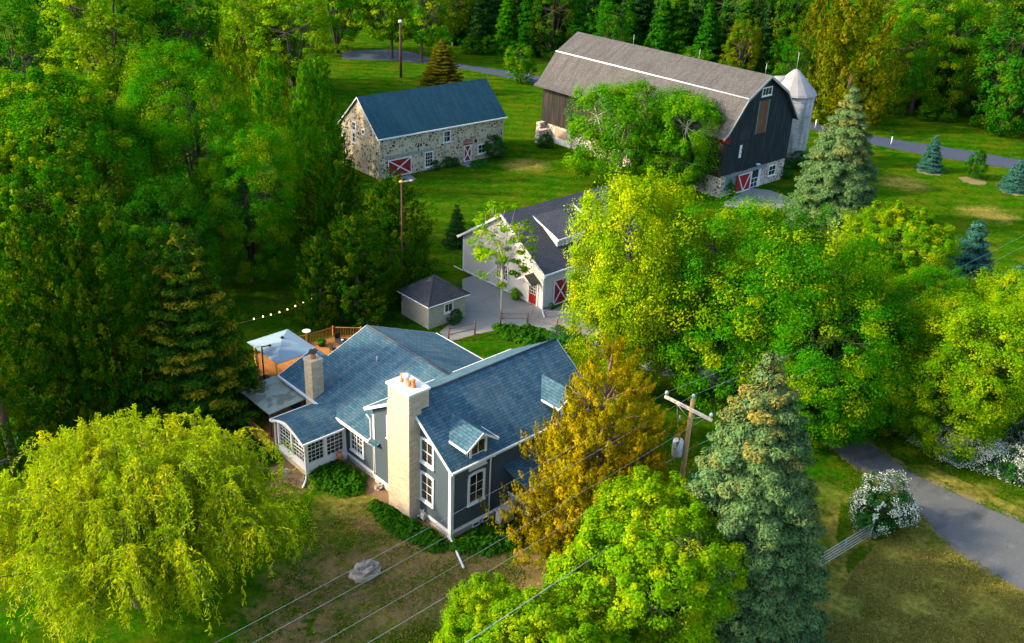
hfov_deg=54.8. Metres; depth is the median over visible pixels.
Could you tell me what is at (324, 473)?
hosta
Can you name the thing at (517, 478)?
power line
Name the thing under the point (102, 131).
maple tree
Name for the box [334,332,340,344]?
patio chair
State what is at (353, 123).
window
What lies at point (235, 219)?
maple tree
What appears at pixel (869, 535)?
field gate
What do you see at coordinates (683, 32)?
forest tree
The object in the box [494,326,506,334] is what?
hosta
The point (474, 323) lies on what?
rail fence
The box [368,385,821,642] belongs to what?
power line
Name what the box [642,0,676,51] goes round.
forest tree
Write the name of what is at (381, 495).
mulch bed
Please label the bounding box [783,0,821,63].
forest tree
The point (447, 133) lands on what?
window
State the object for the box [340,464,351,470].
hosta
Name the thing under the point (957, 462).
blossom bush
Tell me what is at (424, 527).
hosta
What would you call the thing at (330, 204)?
juniper tree
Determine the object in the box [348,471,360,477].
hosta
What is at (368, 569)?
boulder
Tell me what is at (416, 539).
hosta
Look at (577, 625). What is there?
maple tree
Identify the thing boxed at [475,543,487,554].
hosta
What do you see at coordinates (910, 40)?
forest tree
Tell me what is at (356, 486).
hosta
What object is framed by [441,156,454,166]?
shrub
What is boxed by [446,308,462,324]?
shrub
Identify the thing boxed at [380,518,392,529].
hosta
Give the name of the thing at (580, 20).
forest tree
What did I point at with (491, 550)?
hosta
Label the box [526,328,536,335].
hosta
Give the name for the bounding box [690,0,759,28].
forest tree
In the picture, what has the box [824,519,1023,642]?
dry grass
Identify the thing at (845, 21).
golden tree
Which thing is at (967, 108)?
forest tree
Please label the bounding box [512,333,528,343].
hosta
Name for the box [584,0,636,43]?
forest tree
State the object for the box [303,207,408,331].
juniper tree
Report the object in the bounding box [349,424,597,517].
window
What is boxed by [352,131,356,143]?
window
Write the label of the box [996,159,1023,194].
young spruce
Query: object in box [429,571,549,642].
maple tree
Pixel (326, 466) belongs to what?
hosta
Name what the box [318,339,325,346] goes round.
planter
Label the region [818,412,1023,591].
driveway verge
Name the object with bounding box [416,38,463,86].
young cedar
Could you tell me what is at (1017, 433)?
blossom bush
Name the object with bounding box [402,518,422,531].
hosta
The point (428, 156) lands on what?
window
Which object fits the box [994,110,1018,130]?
undergrowth bush
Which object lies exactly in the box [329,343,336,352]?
patio chair
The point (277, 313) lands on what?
string lights
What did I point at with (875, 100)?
undergrowth bush
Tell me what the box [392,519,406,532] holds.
hosta
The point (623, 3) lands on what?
forest tree
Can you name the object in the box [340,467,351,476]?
hosta
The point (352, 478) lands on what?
hosta
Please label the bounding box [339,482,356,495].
hosta
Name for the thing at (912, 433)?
blossom bush
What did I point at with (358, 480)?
hosta
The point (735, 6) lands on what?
forest tree
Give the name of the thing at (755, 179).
doorway
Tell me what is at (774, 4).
forest tree
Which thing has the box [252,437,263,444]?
hosta
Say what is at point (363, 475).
hosta
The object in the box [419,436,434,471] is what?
window
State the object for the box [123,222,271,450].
hemlock tree
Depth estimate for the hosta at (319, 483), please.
66.50 m
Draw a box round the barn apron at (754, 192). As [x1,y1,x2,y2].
[724,188,793,208]
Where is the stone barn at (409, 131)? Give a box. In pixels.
[338,78,507,178]
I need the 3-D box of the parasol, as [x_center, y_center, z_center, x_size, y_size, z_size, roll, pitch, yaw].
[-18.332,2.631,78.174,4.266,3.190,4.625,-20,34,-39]
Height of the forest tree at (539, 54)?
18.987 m
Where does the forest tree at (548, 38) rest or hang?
on the lawn at (524, 170)
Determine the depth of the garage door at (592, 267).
96.18 m
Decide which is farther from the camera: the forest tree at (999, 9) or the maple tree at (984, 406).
the forest tree at (999, 9)
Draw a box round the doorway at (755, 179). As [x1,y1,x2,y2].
[750,168,761,187]
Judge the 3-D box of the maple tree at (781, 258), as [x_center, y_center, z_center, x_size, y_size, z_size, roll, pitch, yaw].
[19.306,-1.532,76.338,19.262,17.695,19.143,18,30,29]
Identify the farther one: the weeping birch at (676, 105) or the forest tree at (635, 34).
the forest tree at (635, 34)
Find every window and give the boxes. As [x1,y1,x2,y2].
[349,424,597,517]
[351,121,355,131]
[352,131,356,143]
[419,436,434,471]
[419,470,434,508]
[424,151,432,168]
[442,130,450,143]
[443,301,453,314]
[467,468,485,507]
[468,436,487,471]
[472,520,479,527]
[477,141,492,154]
[495,265,508,282]
[554,128,566,140]
[762,86,772,97]
[767,164,776,176]
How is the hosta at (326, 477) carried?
on the lawn at (524, 170)
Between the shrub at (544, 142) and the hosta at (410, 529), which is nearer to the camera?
the hosta at (410, 529)
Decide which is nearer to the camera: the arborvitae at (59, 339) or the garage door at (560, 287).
the arborvitae at (59, 339)
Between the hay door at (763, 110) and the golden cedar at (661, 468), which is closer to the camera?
the golden cedar at (661, 468)
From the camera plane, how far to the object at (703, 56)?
174.68 m
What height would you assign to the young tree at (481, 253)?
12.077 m
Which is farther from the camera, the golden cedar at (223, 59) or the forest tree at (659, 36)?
the forest tree at (659, 36)
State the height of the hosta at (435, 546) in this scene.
0.742 m
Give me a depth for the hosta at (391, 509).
63.81 m
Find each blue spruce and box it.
[645,351,833,642]
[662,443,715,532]
[777,85,879,240]
[917,220,994,311]
[990,264,1023,290]
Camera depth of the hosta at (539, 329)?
88.35 m
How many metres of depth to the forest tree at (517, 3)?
201.06 m
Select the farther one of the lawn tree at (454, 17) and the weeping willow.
the lawn tree at (454, 17)
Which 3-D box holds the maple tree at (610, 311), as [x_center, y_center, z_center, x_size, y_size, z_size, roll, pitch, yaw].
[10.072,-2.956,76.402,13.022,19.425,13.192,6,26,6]
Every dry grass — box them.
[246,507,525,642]
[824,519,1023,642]
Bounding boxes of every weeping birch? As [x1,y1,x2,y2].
[561,76,671,185]
[627,121,694,189]
[637,82,725,191]
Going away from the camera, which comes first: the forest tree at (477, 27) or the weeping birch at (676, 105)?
the weeping birch at (676, 105)
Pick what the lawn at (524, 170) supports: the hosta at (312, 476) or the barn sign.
the hosta at (312, 476)
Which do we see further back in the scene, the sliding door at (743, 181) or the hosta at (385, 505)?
the sliding door at (743, 181)
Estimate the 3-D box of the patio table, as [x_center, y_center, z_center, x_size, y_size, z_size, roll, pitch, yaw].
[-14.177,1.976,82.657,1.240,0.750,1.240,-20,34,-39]
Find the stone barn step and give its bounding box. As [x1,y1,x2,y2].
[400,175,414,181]
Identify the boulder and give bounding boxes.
[282,468,290,474]
[348,559,381,582]
[374,482,383,490]
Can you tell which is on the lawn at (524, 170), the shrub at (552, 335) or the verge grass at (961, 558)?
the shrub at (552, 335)
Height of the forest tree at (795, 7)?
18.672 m
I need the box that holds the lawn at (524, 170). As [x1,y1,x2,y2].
[0,0,1023,642]
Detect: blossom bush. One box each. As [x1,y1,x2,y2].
[846,469,920,538]
[900,414,948,449]
[933,425,980,468]
[966,433,1016,475]
[992,436,1023,486]
[1005,418,1023,456]
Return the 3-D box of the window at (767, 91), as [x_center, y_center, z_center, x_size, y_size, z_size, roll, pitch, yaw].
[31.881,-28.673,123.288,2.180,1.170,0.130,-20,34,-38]
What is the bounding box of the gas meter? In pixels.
[417,509,426,522]
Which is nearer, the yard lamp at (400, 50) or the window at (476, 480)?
the window at (476, 480)
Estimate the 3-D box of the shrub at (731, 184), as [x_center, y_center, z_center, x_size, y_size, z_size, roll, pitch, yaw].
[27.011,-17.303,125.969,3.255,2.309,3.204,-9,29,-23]
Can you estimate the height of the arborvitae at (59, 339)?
16.437 m
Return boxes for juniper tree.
[208,282,261,383]
[285,230,355,332]
[288,140,383,291]
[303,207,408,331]
[336,167,444,301]
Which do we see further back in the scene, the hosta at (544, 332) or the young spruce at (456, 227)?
the young spruce at (456, 227)
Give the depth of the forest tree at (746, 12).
185.53 m
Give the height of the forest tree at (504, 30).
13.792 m
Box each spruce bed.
[917,168,940,175]
[999,189,1023,195]
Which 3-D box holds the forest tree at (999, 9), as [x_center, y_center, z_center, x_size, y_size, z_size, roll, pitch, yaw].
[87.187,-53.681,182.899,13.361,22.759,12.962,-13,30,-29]
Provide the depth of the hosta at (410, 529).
62.09 m
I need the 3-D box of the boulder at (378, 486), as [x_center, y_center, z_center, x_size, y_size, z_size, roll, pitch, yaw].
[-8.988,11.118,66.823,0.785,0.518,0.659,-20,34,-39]
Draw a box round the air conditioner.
[495,503,513,524]
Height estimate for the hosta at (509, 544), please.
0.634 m
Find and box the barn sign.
[738,145,742,157]
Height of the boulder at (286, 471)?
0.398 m
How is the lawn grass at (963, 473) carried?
on the lawn at (524, 170)
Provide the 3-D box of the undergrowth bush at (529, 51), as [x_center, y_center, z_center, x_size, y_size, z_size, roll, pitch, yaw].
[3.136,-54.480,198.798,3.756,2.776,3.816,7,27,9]
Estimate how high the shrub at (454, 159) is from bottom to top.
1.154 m
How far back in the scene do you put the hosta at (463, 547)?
61.11 m
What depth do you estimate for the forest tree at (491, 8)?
202.58 m
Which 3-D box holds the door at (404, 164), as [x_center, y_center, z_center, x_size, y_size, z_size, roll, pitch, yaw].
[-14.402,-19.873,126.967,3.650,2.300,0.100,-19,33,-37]
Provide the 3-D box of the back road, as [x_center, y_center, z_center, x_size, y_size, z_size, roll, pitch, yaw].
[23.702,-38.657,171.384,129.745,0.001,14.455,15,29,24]
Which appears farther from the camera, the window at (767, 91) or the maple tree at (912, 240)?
the window at (767, 91)
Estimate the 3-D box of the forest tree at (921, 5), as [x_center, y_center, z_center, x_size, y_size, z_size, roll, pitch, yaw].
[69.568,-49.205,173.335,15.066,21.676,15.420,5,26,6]
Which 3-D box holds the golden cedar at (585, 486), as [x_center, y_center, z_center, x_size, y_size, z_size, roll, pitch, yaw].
[3.635,9.128,60.364,8.679,11.251,8.538,-3,27,-11]
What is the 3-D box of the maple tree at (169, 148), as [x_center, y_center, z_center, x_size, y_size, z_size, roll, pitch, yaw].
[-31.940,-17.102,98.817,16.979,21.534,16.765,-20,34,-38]
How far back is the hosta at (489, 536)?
61.89 m
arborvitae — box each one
[0,204,132,457]
[0,269,75,493]
[31,233,145,449]
[46,189,173,446]
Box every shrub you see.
[430,160,441,169]
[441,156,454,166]
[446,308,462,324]
[452,157,459,165]
[482,134,507,158]
[536,134,554,147]
[546,324,568,342]
[558,327,585,353]
[724,180,736,194]
[780,160,792,177]
[786,150,808,168]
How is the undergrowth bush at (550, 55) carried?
on the lawn at (524, 170)
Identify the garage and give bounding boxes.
[454,185,643,317]
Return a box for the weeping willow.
[0,403,318,642]
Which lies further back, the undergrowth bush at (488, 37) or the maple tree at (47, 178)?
the undergrowth bush at (488, 37)
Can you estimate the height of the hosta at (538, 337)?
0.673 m
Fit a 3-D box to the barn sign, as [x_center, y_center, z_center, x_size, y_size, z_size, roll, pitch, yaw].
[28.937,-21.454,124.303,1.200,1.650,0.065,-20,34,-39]
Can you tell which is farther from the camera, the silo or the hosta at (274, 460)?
the silo
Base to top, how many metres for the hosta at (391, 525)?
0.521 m
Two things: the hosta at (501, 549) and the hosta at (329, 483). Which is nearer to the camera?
the hosta at (501, 549)
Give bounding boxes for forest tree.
[0,0,65,138]
[7,0,86,50]
[115,0,188,43]
[136,0,225,113]
[199,0,298,83]
[240,0,337,96]
[296,0,378,53]
[444,0,473,45]
[463,0,489,53]
[482,0,500,43]
[489,0,518,56]
[496,0,512,15]
[502,41,538,82]
[513,0,522,20]
[513,0,540,57]
[526,0,579,56]
[533,0,563,57]
[558,0,574,45]
[561,0,590,45]
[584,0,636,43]
[585,0,600,33]
[590,0,620,36]
[614,0,622,12]
[617,0,641,45]
[618,0,641,44]
[634,0,651,43]
[642,0,655,16]
[642,0,669,45]
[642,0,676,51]
[667,0,694,56]
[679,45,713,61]
[689,0,708,44]
[689,0,720,62]
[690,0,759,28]
[712,0,722,25]
[716,1,731,58]
[718,0,759,71]
[718,0,783,47]
[719,18,762,70]
[756,0,800,38]
[756,2,773,72]
[763,0,799,75]
[765,33,818,81]
[766,0,820,25]
[771,0,822,63]
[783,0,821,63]
[800,0,832,94]
[808,3,859,64]
[832,16,875,92]
[836,0,909,99]
[870,0,952,99]
[880,23,941,106]
[906,7,986,111]
[915,7,971,106]
[943,7,991,112]
[944,24,1000,114]
[958,0,1021,47]
[969,6,1023,135]
[971,31,1023,107]
[991,0,1023,57]
[995,42,1023,116]
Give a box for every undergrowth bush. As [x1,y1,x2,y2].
[459,35,482,53]
[478,34,498,54]
[505,42,521,56]
[522,44,535,57]
[541,45,557,60]
[863,92,889,109]
[888,100,908,115]
[916,102,941,121]
[938,108,958,122]
[969,114,988,127]
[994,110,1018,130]
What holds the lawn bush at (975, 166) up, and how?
on the bush bed at (971, 180)
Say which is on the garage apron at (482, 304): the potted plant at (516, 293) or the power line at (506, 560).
the potted plant at (516, 293)
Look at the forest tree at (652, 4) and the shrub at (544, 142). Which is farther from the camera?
the forest tree at (652, 4)
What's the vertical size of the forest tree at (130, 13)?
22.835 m
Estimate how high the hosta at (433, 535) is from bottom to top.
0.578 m
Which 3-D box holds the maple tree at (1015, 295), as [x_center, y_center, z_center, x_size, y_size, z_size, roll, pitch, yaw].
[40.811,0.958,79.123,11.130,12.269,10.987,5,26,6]
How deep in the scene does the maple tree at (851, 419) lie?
68.86 m
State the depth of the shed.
89.05 m
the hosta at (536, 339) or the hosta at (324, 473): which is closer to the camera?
the hosta at (324, 473)
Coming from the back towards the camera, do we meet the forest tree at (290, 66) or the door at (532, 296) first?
the forest tree at (290, 66)
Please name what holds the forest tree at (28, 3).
on the lawn at (524, 170)
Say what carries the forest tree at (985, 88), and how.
on the lawn at (524, 170)
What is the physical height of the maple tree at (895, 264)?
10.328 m
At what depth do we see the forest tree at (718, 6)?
200.46 m
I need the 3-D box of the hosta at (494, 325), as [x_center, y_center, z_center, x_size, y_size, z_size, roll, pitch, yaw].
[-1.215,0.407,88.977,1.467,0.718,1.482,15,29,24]
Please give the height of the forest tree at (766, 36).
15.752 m
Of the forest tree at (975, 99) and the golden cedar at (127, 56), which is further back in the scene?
the forest tree at (975, 99)
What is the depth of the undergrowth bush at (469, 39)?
198.85 m
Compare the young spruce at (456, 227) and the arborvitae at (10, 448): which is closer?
the arborvitae at (10, 448)
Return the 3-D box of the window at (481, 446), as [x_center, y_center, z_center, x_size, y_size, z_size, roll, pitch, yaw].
[-2.069,8.081,60.932,1.480,2.150,0.130,-20,34,-39]
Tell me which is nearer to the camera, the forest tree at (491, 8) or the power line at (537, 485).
the power line at (537, 485)
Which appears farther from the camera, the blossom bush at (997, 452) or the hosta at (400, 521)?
the blossom bush at (997, 452)
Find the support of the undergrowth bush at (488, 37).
on the lawn at (524, 170)
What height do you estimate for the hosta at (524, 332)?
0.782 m
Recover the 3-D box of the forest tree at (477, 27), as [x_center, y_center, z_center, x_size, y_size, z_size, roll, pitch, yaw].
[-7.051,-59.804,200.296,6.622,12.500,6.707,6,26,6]
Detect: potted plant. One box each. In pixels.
[316,338,326,344]
[507,287,522,298]
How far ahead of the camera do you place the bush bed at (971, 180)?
135.82 m
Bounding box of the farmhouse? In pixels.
[269,324,600,568]
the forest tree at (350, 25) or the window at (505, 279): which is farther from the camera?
the forest tree at (350, 25)
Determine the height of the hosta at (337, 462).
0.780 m
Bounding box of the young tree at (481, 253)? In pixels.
[467,199,538,317]
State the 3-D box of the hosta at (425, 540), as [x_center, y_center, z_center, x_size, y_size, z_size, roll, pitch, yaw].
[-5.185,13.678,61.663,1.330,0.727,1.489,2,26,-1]
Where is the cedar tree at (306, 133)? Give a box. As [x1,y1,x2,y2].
[274,61,342,248]
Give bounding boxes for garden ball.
[336,451,342,464]
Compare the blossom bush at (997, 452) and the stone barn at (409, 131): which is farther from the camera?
the stone barn at (409, 131)
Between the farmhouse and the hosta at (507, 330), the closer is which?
the farmhouse
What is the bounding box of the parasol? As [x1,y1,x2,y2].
[247,329,313,380]
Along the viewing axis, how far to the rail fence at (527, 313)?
89.56 m
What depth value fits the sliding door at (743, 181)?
126.85 m
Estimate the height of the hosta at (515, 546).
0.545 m
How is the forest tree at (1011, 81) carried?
on the lawn at (524, 170)
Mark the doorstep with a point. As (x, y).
(466, 164)
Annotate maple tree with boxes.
[0,64,174,269]
[0,131,115,318]
[92,169,224,325]
[106,34,267,245]
[190,122,302,284]
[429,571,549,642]
[479,583,624,642]
[535,465,754,642]
[556,165,726,395]
[635,186,900,421]
[710,257,925,449]
[819,238,913,336]
[840,199,964,323]
[850,338,959,438]
[865,0,996,112]
[877,265,991,360]
[888,284,1023,461]
[954,263,1023,399]
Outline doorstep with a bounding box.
[461,161,472,166]
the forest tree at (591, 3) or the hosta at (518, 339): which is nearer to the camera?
the hosta at (518, 339)
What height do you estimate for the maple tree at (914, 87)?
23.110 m
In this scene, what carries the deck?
on the lawn at (524, 170)
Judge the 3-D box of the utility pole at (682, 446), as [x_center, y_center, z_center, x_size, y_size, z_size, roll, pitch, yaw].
[10.378,9.122,61.462,0.830,10.660,3.584,-20,34,-39]
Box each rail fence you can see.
[448,321,475,338]
[500,311,598,334]
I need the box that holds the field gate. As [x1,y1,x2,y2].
[818,519,874,567]
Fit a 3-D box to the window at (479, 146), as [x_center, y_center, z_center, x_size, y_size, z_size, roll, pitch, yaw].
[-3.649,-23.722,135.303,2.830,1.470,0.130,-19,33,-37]
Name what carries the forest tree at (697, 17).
on the lawn at (524, 170)
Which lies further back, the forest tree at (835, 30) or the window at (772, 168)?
the forest tree at (835, 30)
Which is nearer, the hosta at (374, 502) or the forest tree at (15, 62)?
the hosta at (374, 502)
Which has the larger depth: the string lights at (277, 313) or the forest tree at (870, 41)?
the forest tree at (870, 41)
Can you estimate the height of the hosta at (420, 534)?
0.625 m
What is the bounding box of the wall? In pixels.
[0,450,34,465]
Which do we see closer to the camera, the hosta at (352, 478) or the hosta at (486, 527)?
the hosta at (486, 527)
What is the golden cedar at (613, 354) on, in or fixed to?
on the lawn at (524, 170)
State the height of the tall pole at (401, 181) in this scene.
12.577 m
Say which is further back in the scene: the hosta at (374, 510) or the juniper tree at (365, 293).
the juniper tree at (365, 293)
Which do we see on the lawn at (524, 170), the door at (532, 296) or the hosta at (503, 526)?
the hosta at (503, 526)
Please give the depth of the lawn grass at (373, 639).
58.46 m
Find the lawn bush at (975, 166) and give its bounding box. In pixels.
[964,147,988,179]
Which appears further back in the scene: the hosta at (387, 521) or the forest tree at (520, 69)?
the forest tree at (520, 69)
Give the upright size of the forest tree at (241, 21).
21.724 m
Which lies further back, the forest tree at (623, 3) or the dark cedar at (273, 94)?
the forest tree at (623, 3)
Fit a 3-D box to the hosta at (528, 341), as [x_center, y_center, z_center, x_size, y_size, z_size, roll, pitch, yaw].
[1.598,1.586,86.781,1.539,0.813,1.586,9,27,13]
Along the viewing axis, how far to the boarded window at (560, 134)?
142.67 m
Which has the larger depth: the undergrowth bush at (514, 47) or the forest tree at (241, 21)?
the undergrowth bush at (514, 47)
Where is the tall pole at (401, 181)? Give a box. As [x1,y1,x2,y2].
[399,179,412,286]
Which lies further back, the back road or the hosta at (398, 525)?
the back road
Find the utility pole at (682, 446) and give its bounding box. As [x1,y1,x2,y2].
[664,391,712,478]
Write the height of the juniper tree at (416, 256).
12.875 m
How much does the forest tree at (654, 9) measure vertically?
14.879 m
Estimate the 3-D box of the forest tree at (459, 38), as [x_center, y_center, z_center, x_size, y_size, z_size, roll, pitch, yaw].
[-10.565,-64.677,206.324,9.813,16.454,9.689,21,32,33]
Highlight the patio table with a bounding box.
[335,338,347,344]
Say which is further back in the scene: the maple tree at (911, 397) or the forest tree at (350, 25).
the forest tree at (350, 25)
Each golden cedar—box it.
[113,54,166,186]
[197,28,265,174]
[478,333,698,591]
[499,392,618,570]
[578,421,673,573]
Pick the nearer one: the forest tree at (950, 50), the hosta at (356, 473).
the hosta at (356, 473)
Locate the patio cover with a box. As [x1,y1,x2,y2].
[240,376,305,436]
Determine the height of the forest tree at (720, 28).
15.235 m
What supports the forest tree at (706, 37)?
on the lawn at (524, 170)
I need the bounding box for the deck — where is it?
[232,326,361,448]
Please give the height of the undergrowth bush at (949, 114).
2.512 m
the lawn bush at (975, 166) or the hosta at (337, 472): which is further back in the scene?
the lawn bush at (975, 166)
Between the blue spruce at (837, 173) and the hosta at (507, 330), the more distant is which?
the blue spruce at (837, 173)
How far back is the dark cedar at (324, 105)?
121.33 m
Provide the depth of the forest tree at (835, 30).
177.50 m
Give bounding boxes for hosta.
[243,443,255,454]
[249,443,263,453]
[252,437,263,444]
[257,453,275,466]
[268,453,282,463]
[306,473,321,484]
[310,479,324,489]
[317,464,330,475]
[318,469,331,480]
[320,479,335,490]
[321,475,335,483]
[329,484,342,495]
[330,459,346,466]
[332,469,346,480]
[336,473,347,482]
[336,487,350,498]
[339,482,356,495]
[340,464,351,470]
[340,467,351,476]
[346,475,366,484]
[348,467,360,472]
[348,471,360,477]
[349,482,366,496]
[352,479,367,489]
[356,472,368,479]
[366,499,383,511]
[371,505,383,515]
[374,510,390,524]
[379,506,400,518]
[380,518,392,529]
[381,503,389,509]
[381,513,393,524]
[386,522,395,532]
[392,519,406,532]
[392,522,408,538]
[398,514,409,522]
[398,529,411,540]
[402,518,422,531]
[403,526,423,542]
[410,531,420,544]
[416,532,428,542]
[417,525,439,536]
[418,535,433,551]
[425,536,449,553]
[426,533,438,542]
[434,535,445,546]
[448,539,463,550]
[455,541,470,554]
[457,535,474,548]
[462,543,476,555]
[466,528,483,537]
[469,536,481,550]
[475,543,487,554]
[476,534,488,547]
[477,539,499,557]
[478,521,494,531]
[483,533,496,541]
[488,539,507,555]
[491,322,502,330]
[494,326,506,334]
[494,522,514,534]
[500,328,511,337]
[501,537,517,552]
[502,332,512,340]
[510,537,523,548]
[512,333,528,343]
[513,529,525,540]
[514,325,521,330]
[518,329,528,337]
[521,323,535,331]
[522,336,534,345]
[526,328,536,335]
[529,336,540,343]
[532,334,544,342]
[533,327,546,333]
[540,330,548,337]
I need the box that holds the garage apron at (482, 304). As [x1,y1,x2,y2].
[440,276,674,370]
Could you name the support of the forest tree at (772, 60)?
on the lawn at (524, 170)
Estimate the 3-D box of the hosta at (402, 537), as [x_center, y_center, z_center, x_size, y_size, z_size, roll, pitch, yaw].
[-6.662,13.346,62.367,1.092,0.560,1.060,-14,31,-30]
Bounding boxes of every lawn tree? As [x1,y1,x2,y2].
[354,0,426,57]
[389,0,452,61]
[425,0,486,45]
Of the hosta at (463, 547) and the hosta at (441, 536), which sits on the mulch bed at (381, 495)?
the hosta at (441, 536)
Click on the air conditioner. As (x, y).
(498, 511)
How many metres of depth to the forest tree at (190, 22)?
144.18 m
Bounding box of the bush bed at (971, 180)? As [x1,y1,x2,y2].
[959,176,985,184]
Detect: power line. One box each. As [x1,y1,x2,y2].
[215,262,969,642]
[253,251,1013,642]
[323,266,1019,641]
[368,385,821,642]
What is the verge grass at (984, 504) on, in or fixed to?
on the driveway verge
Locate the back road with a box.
[342,50,1022,167]
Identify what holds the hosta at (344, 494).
on the mulch bed at (381, 495)
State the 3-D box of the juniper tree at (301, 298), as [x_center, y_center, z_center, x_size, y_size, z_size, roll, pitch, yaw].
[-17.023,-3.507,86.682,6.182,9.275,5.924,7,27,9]
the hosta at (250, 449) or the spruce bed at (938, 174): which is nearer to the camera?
the hosta at (250, 449)
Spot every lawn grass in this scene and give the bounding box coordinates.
[248,462,524,642]
[836,464,906,572]
[870,428,1023,508]
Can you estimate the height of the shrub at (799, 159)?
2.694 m
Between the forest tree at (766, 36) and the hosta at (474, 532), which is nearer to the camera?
the hosta at (474, 532)
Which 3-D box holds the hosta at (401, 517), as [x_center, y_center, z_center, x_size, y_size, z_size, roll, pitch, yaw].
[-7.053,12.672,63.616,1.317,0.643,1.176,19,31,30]
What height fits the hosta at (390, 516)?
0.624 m
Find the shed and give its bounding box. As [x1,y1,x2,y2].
[397,275,470,328]
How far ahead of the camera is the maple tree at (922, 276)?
79.91 m
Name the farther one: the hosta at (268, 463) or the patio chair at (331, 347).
the patio chair at (331, 347)
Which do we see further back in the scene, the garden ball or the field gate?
the garden ball
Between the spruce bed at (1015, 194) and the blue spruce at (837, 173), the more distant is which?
the spruce bed at (1015, 194)
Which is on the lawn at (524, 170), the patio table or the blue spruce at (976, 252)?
the blue spruce at (976, 252)
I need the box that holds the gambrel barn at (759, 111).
[534,32,800,197]
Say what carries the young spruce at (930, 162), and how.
on the spruce bed at (938, 174)
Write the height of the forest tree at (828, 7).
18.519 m
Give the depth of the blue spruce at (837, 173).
112.54 m
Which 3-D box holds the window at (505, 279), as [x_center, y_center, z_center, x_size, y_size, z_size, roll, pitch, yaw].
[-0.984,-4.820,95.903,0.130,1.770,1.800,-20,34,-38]
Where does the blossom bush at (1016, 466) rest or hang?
on the lawn at (524, 170)
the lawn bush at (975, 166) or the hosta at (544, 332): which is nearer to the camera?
the hosta at (544, 332)
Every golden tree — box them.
[785,0,853,105]
[805,0,910,128]
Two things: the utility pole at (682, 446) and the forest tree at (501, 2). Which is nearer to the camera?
the utility pole at (682, 446)
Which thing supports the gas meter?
attached to the farmhouse
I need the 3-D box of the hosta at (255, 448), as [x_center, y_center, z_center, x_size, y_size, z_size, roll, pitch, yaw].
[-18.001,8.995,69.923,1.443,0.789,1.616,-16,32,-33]
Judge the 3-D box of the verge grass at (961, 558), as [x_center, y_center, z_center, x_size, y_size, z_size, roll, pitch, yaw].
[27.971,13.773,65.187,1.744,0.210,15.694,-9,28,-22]
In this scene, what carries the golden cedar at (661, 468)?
on the lawn at (524, 170)
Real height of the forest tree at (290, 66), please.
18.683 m
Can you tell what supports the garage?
on the lawn at (524, 170)
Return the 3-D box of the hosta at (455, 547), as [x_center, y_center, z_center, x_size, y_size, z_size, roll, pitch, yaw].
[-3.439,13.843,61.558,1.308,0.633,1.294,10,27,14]
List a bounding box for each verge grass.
[839,422,1023,522]
[854,466,1023,600]
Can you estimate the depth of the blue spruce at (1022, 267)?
91.27 m
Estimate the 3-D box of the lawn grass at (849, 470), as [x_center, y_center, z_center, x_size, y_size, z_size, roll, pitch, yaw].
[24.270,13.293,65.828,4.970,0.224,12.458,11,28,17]
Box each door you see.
[388,156,411,175]
[463,144,471,161]
[527,284,538,305]
[553,271,581,304]
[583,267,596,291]
[734,171,751,193]
[755,99,770,133]
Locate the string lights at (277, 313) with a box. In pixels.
[241,294,321,322]
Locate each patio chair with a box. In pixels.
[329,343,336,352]
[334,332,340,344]
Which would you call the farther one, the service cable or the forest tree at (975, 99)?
the forest tree at (975, 99)
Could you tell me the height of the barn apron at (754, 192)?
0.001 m
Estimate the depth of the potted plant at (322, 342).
82.85 m
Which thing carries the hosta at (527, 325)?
on the lawn at (524, 170)
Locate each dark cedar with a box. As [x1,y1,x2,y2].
[247,52,306,194]
[297,53,350,181]
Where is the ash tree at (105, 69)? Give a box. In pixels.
[35,0,168,103]
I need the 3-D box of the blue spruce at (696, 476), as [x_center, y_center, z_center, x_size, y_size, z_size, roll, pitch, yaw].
[11.832,11.154,57.275,7.293,11.568,7.148,13,28,20]
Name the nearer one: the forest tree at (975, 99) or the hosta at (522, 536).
the hosta at (522, 536)
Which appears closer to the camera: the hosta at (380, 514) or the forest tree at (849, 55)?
the hosta at (380, 514)
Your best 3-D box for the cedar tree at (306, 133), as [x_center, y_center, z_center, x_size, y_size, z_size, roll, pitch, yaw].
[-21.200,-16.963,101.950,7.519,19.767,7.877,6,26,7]
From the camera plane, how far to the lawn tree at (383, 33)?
187.93 m
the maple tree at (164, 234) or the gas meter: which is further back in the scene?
the maple tree at (164, 234)
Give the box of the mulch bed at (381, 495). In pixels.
[270,455,447,542]
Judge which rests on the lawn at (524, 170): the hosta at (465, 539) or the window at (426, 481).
the hosta at (465, 539)
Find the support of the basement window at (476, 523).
in the farmhouse
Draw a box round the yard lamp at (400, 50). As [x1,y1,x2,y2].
[398,20,401,77]
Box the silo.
[774,52,816,166]
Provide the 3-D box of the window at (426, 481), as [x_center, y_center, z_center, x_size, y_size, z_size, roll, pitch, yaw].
[-5.412,10.620,62.613,0.130,2.300,1.460,-20,34,-39]
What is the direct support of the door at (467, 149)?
in the stone barn at (409, 131)
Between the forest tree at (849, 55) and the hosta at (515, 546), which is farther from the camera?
the forest tree at (849, 55)
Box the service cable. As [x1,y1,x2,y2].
[466,491,691,642]
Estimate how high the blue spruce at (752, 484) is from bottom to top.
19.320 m
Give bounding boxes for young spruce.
[442,204,466,250]
[914,135,943,173]
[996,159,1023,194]

